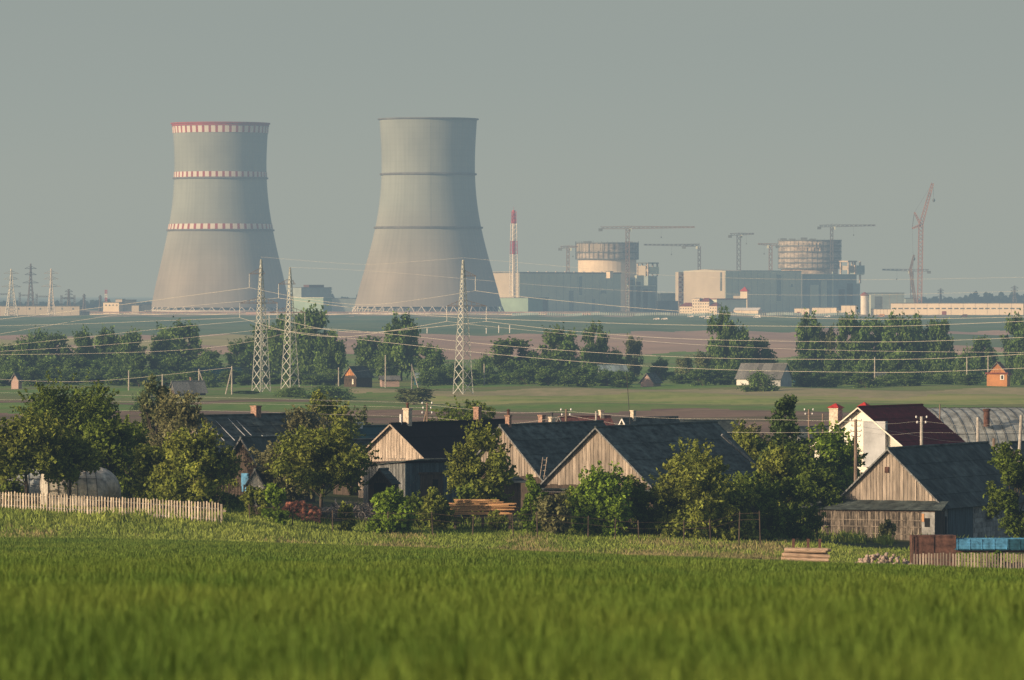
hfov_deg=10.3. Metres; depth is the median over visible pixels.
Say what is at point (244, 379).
hedge bush
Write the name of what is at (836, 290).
service building
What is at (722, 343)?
hedgerow tree
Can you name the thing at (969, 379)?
hedge bush
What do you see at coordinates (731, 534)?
shrub
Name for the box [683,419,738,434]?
farm shed
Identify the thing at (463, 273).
lattice pylon
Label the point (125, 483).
fruit tree
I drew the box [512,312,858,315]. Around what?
perimeter fence
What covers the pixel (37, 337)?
hedgerow tree
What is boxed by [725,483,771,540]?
shrub
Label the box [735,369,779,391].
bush
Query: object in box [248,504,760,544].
wire fence
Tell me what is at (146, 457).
fruit tree
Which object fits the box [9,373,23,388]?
cottage
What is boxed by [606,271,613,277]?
ventilation block
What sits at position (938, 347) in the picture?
hedgerow tree
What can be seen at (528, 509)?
shrub
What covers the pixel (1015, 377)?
hedgerow tree
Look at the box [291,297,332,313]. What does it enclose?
pump house
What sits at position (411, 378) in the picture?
utility pole
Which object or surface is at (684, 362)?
hedgerow tree
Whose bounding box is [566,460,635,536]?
fruit tree
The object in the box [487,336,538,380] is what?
hedgerow tree
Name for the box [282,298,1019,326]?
power cable
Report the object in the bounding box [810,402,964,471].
house
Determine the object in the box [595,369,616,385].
hedge bush
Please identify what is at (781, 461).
broadleaf tree
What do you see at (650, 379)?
cottage
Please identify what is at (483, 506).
sawn plank
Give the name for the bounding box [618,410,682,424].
house
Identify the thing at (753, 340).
power cable
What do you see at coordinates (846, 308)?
workshop
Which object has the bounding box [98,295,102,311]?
transmission pylon
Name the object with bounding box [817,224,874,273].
tower crane
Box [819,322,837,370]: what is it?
hedgerow tree
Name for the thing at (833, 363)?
hedgerow tree
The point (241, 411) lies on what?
overhead wire
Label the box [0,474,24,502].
fruit tree
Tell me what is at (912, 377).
hedge bush
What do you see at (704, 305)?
office building
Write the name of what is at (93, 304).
distant woodland
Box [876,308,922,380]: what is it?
hedgerow tree
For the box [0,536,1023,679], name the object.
young cereal crop
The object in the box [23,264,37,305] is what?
transmission pylon
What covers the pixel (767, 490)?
broadleaf tree
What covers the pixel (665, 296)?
control block
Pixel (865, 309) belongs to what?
silo tower
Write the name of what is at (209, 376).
hedge bush
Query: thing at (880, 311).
boundary building
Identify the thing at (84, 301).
transmission pylon
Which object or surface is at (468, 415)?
broadleaf tree
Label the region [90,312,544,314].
pipe rack
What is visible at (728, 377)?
hedge bush
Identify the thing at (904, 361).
hedgerow tree
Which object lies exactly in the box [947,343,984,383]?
hedgerow tree
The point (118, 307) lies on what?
plant building
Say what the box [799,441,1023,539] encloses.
barn
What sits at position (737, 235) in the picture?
tower crane
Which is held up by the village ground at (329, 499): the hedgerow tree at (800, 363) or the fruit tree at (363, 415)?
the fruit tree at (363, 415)
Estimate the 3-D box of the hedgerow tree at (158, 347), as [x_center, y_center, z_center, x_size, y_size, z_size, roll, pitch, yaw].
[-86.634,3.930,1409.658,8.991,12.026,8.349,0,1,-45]
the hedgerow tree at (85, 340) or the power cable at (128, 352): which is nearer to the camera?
the power cable at (128, 352)
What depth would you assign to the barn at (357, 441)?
475.38 m
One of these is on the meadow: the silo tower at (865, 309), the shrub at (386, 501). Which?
the shrub at (386, 501)
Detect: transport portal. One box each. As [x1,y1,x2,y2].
[636,262,658,311]
[839,261,864,311]
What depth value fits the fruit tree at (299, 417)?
489.56 m
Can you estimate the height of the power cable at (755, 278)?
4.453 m
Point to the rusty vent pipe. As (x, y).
(986, 417)
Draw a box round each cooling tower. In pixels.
[152,122,291,311]
[350,117,507,313]
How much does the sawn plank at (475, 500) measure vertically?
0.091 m
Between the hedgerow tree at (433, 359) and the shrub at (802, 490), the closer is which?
the shrub at (802, 490)
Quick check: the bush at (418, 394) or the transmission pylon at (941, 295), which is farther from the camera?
the transmission pylon at (941, 295)
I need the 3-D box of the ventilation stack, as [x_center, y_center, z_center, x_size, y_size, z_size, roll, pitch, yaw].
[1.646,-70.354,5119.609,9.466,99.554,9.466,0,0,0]
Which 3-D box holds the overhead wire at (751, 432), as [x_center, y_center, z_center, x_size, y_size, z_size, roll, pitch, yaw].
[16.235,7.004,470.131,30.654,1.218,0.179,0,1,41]
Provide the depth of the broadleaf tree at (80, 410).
450.82 m
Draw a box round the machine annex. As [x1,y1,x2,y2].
[500,297,548,311]
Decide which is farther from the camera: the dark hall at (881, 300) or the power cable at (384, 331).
the dark hall at (881, 300)
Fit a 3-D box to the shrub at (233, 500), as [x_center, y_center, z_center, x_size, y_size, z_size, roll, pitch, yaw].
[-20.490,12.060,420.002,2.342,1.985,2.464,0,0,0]
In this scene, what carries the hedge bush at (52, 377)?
on the green pasture
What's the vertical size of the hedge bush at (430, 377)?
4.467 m
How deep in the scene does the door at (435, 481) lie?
433.86 m
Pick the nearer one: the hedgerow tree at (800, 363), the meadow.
the meadow
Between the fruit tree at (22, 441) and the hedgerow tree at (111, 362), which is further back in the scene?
the hedgerow tree at (111, 362)
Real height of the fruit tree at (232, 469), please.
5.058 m
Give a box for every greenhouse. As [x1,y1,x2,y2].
[0,468,39,500]
[39,467,120,505]
[926,407,1023,450]
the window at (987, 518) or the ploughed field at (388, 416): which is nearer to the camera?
the window at (987, 518)
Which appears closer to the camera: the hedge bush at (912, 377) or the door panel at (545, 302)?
the hedge bush at (912, 377)
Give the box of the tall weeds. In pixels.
[0,501,1019,552]
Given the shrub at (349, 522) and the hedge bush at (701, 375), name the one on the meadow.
the shrub at (349, 522)
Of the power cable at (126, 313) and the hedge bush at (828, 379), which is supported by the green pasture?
the hedge bush at (828, 379)
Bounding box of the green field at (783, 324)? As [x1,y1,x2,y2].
[0,315,1023,346]
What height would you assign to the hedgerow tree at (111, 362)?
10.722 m
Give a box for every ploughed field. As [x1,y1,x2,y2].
[0,328,1009,359]
[0,399,850,439]
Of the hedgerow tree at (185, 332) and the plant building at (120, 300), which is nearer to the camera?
the hedgerow tree at (185, 332)
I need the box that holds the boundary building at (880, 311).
[871,309,890,314]
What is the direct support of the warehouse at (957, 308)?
on the industrial yard at (370, 314)
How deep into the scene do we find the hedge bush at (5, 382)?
1280.84 m
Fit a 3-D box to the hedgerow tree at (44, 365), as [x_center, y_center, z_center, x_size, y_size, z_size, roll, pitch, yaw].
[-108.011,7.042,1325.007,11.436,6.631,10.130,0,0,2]
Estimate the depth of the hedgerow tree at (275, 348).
1418.26 m
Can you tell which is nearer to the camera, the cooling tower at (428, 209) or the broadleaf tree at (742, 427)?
the broadleaf tree at (742, 427)
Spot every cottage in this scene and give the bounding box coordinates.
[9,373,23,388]
[168,377,207,395]
[193,367,241,381]
[341,366,373,387]
[378,375,400,386]
[412,373,433,384]
[597,364,628,375]
[638,372,662,386]
[734,363,793,386]
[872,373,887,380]
[985,362,1011,385]
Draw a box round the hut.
[245,468,267,505]
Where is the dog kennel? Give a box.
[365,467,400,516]
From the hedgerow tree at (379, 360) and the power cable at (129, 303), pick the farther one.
the hedgerow tree at (379, 360)
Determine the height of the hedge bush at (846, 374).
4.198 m
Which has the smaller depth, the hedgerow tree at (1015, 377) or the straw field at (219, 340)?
the hedgerow tree at (1015, 377)
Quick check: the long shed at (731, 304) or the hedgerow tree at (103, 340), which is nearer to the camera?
the hedgerow tree at (103, 340)
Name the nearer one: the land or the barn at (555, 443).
the barn at (555, 443)
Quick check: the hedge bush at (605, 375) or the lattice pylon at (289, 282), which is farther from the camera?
the hedge bush at (605, 375)
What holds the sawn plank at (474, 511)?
on the sawn plank
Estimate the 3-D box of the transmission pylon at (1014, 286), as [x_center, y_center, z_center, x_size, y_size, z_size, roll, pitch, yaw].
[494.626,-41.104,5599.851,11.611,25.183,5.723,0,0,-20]
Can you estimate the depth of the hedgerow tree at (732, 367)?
1289.06 m
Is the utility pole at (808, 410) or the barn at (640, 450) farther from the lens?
the utility pole at (808, 410)
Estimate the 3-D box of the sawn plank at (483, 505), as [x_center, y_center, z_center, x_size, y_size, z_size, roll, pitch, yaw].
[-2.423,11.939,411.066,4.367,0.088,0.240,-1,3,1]
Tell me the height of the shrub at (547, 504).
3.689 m
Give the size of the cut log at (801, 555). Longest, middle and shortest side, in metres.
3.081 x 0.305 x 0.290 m
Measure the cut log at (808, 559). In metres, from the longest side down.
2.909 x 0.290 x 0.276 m
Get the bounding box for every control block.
[656,301,677,312]
[657,293,674,300]
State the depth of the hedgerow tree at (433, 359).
1338.61 m
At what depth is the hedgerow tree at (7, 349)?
1417.71 m
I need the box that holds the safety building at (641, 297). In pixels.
[626,275,655,311]
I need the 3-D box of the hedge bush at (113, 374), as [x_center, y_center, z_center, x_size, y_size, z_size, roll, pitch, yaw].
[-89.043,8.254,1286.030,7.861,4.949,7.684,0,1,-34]
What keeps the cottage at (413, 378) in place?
on the green pasture
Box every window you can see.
[925,518,929,526]
[985,510,992,520]
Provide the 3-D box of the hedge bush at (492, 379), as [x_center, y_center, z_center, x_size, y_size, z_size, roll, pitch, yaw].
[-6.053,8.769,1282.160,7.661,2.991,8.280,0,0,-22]
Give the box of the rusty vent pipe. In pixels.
[983,409,990,426]
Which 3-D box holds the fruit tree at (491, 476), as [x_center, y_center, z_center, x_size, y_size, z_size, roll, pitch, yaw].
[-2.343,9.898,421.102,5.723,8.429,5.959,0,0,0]
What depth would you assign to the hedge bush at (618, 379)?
1269.34 m
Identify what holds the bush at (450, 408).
on the ploughed field at (388, 416)
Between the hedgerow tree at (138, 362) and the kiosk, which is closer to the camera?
the hedgerow tree at (138, 362)
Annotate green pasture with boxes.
[0,351,1023,413]
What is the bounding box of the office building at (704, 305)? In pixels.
[679,298,721,314]
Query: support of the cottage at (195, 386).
on the green pasture
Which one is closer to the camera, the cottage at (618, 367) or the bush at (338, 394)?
the bush at (338, 394)
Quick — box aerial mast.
[626,374,629,420]
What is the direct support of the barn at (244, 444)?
on the village ground at (329, 499)
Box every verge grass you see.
[0,502,1023,567]
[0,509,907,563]
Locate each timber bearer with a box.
[481,515,483,526]
[508,515,510,528]
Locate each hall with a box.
[125,300,135,311]
[135,304,151,311]
[292,285,331,296]
[332,298,356,311]
[493,271,621,311]
[684,269,801,311]
[734,308,761,314]
[861,293,903,308]
[904,298,915,302]
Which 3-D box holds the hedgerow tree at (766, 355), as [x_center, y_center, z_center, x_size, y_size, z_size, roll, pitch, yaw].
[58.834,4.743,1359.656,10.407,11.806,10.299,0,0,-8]
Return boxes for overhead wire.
[0,399,424,407]
[3,367,230,381]
[35,393,404,402]
[119,410,402,416]
[233,364,411,373]
[567,411,853,421]
[569,415,807,432]
[866,430,1014,434]
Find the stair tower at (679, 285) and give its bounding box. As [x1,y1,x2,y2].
[675,272,683,311]
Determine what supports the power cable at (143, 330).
attached to the lattice pylon at (261, 302)
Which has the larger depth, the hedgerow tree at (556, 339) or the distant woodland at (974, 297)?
the distant woodland at (974, 297)
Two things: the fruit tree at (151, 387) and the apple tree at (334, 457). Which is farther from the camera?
the fruit tree at (151, 387)
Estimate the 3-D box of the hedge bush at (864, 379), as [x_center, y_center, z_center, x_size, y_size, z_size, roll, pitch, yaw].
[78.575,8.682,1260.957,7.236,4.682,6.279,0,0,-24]
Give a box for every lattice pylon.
[239,259,277,391]
[268,267,305,388]
[446,260,486,393]
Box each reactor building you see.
[575,241,638,310]
[778,238,841,307]
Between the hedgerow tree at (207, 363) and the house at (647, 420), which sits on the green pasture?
the hedgerow tree at (207, 363)
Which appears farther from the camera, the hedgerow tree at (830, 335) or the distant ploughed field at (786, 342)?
the distant ploughed field at (786, 342)
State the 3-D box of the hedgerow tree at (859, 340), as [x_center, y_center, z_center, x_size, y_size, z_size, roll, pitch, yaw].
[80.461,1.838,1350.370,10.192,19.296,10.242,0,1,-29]
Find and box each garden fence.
[208,484,250,507]
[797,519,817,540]
[913,551,1021,568]
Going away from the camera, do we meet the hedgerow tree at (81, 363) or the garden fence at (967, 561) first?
the garden fence at (967, 561)
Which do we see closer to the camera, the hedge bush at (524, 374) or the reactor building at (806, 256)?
the hedge bush at (524, 374)
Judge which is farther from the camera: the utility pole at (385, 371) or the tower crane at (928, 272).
the tower crane at (928, 272)
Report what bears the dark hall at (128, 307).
on the industrial yard at (370, 314)
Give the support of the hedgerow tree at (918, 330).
on the green pasture
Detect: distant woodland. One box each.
[0,299,152,308]
[288,294,356,307]
[860,291,1023,303]
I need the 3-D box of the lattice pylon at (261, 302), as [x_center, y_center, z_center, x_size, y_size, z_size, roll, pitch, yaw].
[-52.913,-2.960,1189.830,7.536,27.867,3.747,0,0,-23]
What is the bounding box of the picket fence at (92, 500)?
[0,490,225,523]
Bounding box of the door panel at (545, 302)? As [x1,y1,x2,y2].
[543,300,547,311]
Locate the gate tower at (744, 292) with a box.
[733,287,748,307]
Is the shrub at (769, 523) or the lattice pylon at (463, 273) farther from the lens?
the lattice pylon at (463, 273)
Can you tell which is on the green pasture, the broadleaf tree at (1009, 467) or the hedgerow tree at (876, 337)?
the hedgerow tree at (876, 337)
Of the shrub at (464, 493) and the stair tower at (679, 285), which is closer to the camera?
the shrub at (464, 493)
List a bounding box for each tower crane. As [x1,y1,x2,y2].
[558,245,576,271]
[599,225,694,311]
[644,243,700,269]
[728,232,753,269]
[758,243,779,270]
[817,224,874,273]
[883,269,930,297]
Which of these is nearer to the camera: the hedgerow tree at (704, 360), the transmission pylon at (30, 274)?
the hedgerow tree at (704, 360)
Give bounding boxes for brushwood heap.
[319,499,389,523]
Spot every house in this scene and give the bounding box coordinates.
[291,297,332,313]
[329,422,387,437]
[358,402,504,497]
[537,412,555,421]
[556,410,614,424]
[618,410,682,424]
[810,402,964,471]
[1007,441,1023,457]
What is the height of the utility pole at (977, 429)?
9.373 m
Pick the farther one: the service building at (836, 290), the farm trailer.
the service building at (836, 290)
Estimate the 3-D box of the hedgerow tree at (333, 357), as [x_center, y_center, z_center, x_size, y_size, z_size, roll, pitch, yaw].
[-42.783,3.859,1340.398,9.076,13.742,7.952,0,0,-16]
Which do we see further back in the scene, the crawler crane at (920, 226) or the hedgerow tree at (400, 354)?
the crawler crane at (920, 226)
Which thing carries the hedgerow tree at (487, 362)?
on the green pasture
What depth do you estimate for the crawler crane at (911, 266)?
4998.60 m
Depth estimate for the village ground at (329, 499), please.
432.43 m
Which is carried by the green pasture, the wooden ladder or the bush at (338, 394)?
the bush at (338, 394)
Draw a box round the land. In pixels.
[0,296,1008,309]
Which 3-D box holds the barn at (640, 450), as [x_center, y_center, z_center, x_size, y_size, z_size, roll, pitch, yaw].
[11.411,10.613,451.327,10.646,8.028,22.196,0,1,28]
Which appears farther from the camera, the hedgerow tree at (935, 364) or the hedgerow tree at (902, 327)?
the hedgerow tree at (902, 327)
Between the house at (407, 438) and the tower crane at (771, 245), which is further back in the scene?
the tower crane at (771, 245)
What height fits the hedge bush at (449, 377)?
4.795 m
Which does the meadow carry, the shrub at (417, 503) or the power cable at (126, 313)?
the shrub at (417, 503)
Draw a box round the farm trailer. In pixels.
[955,538,1023,567]
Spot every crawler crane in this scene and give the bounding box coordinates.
[909,255,916,302]
[912,183,934,302]
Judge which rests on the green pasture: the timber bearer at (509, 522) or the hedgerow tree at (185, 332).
the hedgerow tree at (185, 332)
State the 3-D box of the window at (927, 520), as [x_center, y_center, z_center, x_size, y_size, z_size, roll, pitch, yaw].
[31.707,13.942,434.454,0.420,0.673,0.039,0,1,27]
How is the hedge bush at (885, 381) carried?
on the green pasture
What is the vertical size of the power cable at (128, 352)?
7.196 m
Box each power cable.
[1,298,273,333]
[2,328,302,354]
[5,288,244,318]
[5,318,221,325]
[5,318,276,345]
[13,330,253,350]
[242,318,446,336]
[253,288,470,304]
[275,329,1017,372]
[277,318,485,331]
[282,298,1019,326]
[295,267,1006,294]
[314,328,1019,359]
[447,321,1023,352]
[471,258,1011,279]
[475,290,1002,318]
[486,321,1022,341]
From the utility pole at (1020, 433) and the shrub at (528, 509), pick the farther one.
the utility pole at (1020, 433)
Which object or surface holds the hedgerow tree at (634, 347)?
on the green pasture
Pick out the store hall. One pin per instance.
(758, 311)
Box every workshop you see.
[794,308,811,314]
[811,307,838,313]
[841,305,857,313]
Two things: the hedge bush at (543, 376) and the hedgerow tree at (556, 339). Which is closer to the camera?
the hedge bush at (543, 376)
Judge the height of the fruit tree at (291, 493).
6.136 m
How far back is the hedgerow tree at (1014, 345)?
1388.44 m
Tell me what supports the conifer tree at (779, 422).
on the village ground at (329, 499)
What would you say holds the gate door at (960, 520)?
in the barn at (936, 489)
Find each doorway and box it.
[420,474,442,501]
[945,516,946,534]
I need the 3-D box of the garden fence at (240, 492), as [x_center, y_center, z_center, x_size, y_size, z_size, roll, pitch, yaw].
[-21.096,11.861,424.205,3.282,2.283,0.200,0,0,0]
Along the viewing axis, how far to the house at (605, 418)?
612.67 m
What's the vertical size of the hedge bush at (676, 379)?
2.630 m
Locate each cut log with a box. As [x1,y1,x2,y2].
[783,552,829,558]
[784,548,825,552]
[785,557,827,561]
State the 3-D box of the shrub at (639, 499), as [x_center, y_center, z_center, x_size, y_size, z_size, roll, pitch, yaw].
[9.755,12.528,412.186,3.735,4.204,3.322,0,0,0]
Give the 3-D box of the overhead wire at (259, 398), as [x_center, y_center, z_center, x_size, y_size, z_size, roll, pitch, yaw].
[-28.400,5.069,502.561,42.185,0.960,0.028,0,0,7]
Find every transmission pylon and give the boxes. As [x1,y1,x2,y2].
[1,269,20,315]
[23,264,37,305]
[41,269,60,315]
[64,289,73,305]
[82,294,86,311]
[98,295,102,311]
[936,288,944,302]
[1010,285,1018,302]
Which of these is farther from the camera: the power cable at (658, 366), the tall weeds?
the power cable at (658, 366)
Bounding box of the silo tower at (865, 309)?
[860,292,870,314]
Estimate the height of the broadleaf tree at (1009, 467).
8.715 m
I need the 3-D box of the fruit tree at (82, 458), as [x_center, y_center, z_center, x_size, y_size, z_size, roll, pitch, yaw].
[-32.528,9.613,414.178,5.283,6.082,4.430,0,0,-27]
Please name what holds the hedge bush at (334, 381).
on the green pasture
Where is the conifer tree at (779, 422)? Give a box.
[752,394,809,480]
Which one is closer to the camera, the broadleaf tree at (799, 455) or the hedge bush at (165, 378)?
the broadleaf tree at (799, 455)
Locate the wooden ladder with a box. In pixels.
[539,457,547,478]
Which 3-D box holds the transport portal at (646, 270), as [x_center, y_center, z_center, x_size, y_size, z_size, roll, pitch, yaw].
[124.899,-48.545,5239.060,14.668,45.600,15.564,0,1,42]
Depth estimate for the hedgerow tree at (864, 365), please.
1308.89 m
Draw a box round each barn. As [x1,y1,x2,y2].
[186,405,331,489]
[230,434,314,501]
[333,438,374,495]
[477,409,604,507]
[539,421,761,520]
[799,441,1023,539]
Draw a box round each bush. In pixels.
[0,373,12,385]
[17,366,47,385]
[40,373,61,384]
[56,367,86,384]
[82,368,107,383]
[102,366,130,385]
[123,369,156,386]
[129,386,157,409]
[148,372,180,385]
[168,369,200,386]
[193,368,224,387]
[216,369,245,383]
[233,390,261,393]
[235,374,261,384]
[259,372,284,383]
[270,384,310,397]
[282,367,310,384]
[294,382,358,399]
[300,373,330,384]
[324,369,343,385]
[394,386,437,404]
[415,368,445,385]
[436,405,465,410]
[440,366,460,384]
[455,367,484,385]
[479,372,502,383]
[507,365,536,384]
[534,366,561,385]
[555,369,571,385]
[568,366,600,386]
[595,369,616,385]
[608,370,639,387]
[666,373,694,383]
[686,366,719,385]
[710,368,735,384]
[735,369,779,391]
[792,368,819,386]
[813,369,842,386]
[834,368,854,384]
[847,369,882,387]
[872,373,901,386]
[893,367,925,385]
[917,372,944,383]
[935,370,957,384]
[954,372,981,384]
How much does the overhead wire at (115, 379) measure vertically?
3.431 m
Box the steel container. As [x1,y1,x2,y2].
[910,531,955,566]
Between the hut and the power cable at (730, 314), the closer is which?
the hut
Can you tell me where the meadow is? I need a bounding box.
[11,391,1023,554]
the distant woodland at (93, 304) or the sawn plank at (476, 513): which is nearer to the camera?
the sawn plank at (476, 513)
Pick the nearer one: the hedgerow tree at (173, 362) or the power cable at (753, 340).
the power cable at (753, 340)
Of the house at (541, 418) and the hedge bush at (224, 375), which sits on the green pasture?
the hedge bush at (224, 375)
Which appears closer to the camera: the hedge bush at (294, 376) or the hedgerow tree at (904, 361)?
the hedge bush at (294, 376)
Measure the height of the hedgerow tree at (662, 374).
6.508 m
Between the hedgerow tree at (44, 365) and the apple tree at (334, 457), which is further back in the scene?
the hedgerow tree at (44, 365)
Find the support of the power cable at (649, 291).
attached to the lattice pylon at (289, 282)
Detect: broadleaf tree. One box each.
[9,367,120,467]
[59,390,129,477]
[305,389,365,438]
[428,395,495,420]
[729,470,788,534]
[730,418,748,441]
[736,428,768,464]
[746,422,770,441]
[750,438,805,522]
[776,441,836,504]
[787,462,845,527]
[801,420,867,498]
[982,440,1023,537]
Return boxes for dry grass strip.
[349,387,1023,398]
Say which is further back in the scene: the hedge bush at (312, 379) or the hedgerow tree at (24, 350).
the hedgerow tree at (24, 350)
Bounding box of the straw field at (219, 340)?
[0,334,265,349]
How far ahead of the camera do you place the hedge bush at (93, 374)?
1296.99 m
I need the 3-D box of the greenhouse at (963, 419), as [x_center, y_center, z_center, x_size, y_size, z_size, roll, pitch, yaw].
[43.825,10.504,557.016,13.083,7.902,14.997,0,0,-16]
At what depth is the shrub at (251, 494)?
409.77 m
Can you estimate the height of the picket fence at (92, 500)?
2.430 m
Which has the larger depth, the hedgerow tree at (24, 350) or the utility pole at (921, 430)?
the hedgerow tree at (24, 350)
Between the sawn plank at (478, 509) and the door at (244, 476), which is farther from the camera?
the door at (244, 476)
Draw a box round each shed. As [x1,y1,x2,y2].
[363,458,462,516]
[467,474,525,516]
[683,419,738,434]
[710,298,746,311]
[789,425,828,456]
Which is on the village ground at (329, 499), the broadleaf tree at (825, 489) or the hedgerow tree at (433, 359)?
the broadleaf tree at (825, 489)
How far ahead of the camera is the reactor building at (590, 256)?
5435.29 m
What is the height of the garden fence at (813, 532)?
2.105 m
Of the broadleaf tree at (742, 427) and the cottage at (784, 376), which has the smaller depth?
the broadleaf tree at (742, 427)
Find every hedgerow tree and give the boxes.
[0,342,15,374]
[0,353,30,375]
[10,334,39,369]
[26,325,49,369]
[28,356,65,377]
[37,331,75,376]
[61,355,104,382]
[72,324,101,368]
[93,323,119,364]
[96,353,127,383]
[112,326,147,369]
[125,352,171,383]
[146,332,179,366]
[155,316,203,371]
[159,353,191,377]
[190,353,224,368]
[192,346,227,366]
[223,336,259,374]
[246,320,279,377]
[263,313,300,374]
[283,300,332,374]
[311,327,348,375]
[351,335,382,376]
[373,338,399,377]
[381,308,423,380]
[413,341,447,372]
[447,360,468,380]
[470,349,501,381]
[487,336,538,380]
[525,354,558,379]
[537,322,582,374]
[572,360,611,385]
[577,319,609,367]
[603,346,629,364]
[623,332,644,376]
[646,356,675,380]
[673,356,693,380]
[693,349,712,373]
[705,303,740,370]
[718,357,741,384]
[726,321,753,373]
[748,335,778,362]
[787,353,813,381]
[794,307,827,370]
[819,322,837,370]
[820,351,851,377]
[834,307,876,371]
[851,351,880,383]
[867,316,885,371]
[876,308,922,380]
[878,349,921,380]
[911,313,933,371]
[917,350,950,380]
[920,315,957,373]
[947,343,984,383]
[968,334,998,378]
[999,308,1023,376]
[1010,350,1023,384]
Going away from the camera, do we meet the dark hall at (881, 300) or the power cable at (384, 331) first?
the power cable at (384, 331)
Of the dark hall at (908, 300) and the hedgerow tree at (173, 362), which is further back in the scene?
the dark hall at (908, 300)
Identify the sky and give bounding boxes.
[0,0,1023,295]
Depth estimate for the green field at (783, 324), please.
3403.76 m
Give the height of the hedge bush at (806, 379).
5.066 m
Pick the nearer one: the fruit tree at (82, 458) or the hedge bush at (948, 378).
the fruit tree at (82, 458)
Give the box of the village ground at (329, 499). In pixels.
[0,443,1023,554]
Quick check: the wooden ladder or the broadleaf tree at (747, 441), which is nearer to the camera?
the wooden ladder
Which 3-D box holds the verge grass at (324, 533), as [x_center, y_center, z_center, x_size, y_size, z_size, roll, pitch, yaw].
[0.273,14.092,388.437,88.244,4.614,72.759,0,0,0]
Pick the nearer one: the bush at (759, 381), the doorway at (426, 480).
the doorway at (426, 480)
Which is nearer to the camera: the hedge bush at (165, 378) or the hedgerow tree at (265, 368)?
the hedge bush at (165, 378)
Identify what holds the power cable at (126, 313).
attached to the lattice pylon at (289, 282)
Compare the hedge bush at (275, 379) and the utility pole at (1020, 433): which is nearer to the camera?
the utility pole at (1020, 433)
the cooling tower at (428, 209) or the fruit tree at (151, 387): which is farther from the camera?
the cooling tower at (428, 209)
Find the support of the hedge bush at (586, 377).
on the green pasture
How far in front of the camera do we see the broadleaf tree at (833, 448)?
475.97 m
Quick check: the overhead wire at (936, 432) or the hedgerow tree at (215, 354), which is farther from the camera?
the hedgerow tree at (215, 354)
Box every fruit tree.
[0,406,84,505]
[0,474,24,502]
[38,431,104,506]
[81,413,140,504]
[104,421,160,501]
[128,441,179,508]
[135,373,169,444]
[139,388,217,464]
[146,418,232,510]
[215,441,243,500]
[244,438,320,506]
[281,404,331,436]
[355,405,372,424]
[442,418,518,518]
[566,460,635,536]
[641,437,743,539]
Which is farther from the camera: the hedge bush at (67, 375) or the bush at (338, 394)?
the hedge bush at (67, 375)
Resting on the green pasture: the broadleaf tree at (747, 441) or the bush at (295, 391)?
the bush at (295, 391)
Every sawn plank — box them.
[450,504,508,505]
[450,508,513,509]
[451,506,513,507]
[451,506,515,507]
[452,503,514,504]
[452,513,511,514]
[455,510,511,510]
[455,511,519,512]
[455,512,508,512]
[458,499,489,500]
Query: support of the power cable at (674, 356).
attached to the lattice pylon at (289, 282)
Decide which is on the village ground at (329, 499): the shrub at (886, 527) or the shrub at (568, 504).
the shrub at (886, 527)
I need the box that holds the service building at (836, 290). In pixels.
[801,272,856,309]
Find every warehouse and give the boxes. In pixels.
[0,306,81,315]
[891,303,1023,314]
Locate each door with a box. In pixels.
[241,473,248,491]
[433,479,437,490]
[875,296,881,308]
[948,507,972,537]
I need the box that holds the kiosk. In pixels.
[245,311,263,314]
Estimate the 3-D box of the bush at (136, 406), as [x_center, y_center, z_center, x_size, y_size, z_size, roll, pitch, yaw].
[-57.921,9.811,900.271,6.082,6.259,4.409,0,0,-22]
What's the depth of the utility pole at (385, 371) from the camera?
1269.95 m
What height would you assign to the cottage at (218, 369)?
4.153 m
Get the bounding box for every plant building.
[103,302,122,313]
[116,299,124,311]
[131,305,141,313]
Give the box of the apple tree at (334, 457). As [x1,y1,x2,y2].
[264,424,381,509]
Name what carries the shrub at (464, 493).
on the meadow
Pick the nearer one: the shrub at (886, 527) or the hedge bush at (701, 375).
the shrub at (886, 527)
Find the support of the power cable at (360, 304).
attached to the lattice pylon at (261, 302)
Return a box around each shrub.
[220,490,244,510]
[238,485,270,517]
[261,482,290,525]
[335,501,356,530]
[365,486,415,534]
[393,491,425,526]
[417,486,455,530]
[451,484,474,525]
[487,509,508,531]
[513,473,548,532]
[534,491,574,534]
[554,486,581,530]
[618,474,649,531]
[625,485,670,534]
[721,505,743,541]
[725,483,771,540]
[753,497,787,540]
[766,475,826,539]
[877,519,896,535]
[988,550,1002,567]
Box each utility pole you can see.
[198,369,202,379]
[225,366,232,393]
[385,355,385,387]
[411,365,417,388]
[422,402,432,420]
[560,408,571,420]
[804,408,813,452]
[850,419,861,480]
[915,416,927,444]
[976,417,978,441]
[1017,415,1022,461]
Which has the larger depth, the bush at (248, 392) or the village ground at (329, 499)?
the bush at (248, 392)
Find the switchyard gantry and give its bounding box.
[60,295,74,305]
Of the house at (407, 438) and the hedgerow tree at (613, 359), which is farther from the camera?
the hedgerow tree at (613, 359)
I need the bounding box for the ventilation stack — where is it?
[509,210,518,296]
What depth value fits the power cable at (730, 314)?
1096.08 m
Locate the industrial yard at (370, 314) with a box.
[11,310,1009,316]
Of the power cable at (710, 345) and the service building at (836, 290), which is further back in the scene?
the service building at (836, 290)

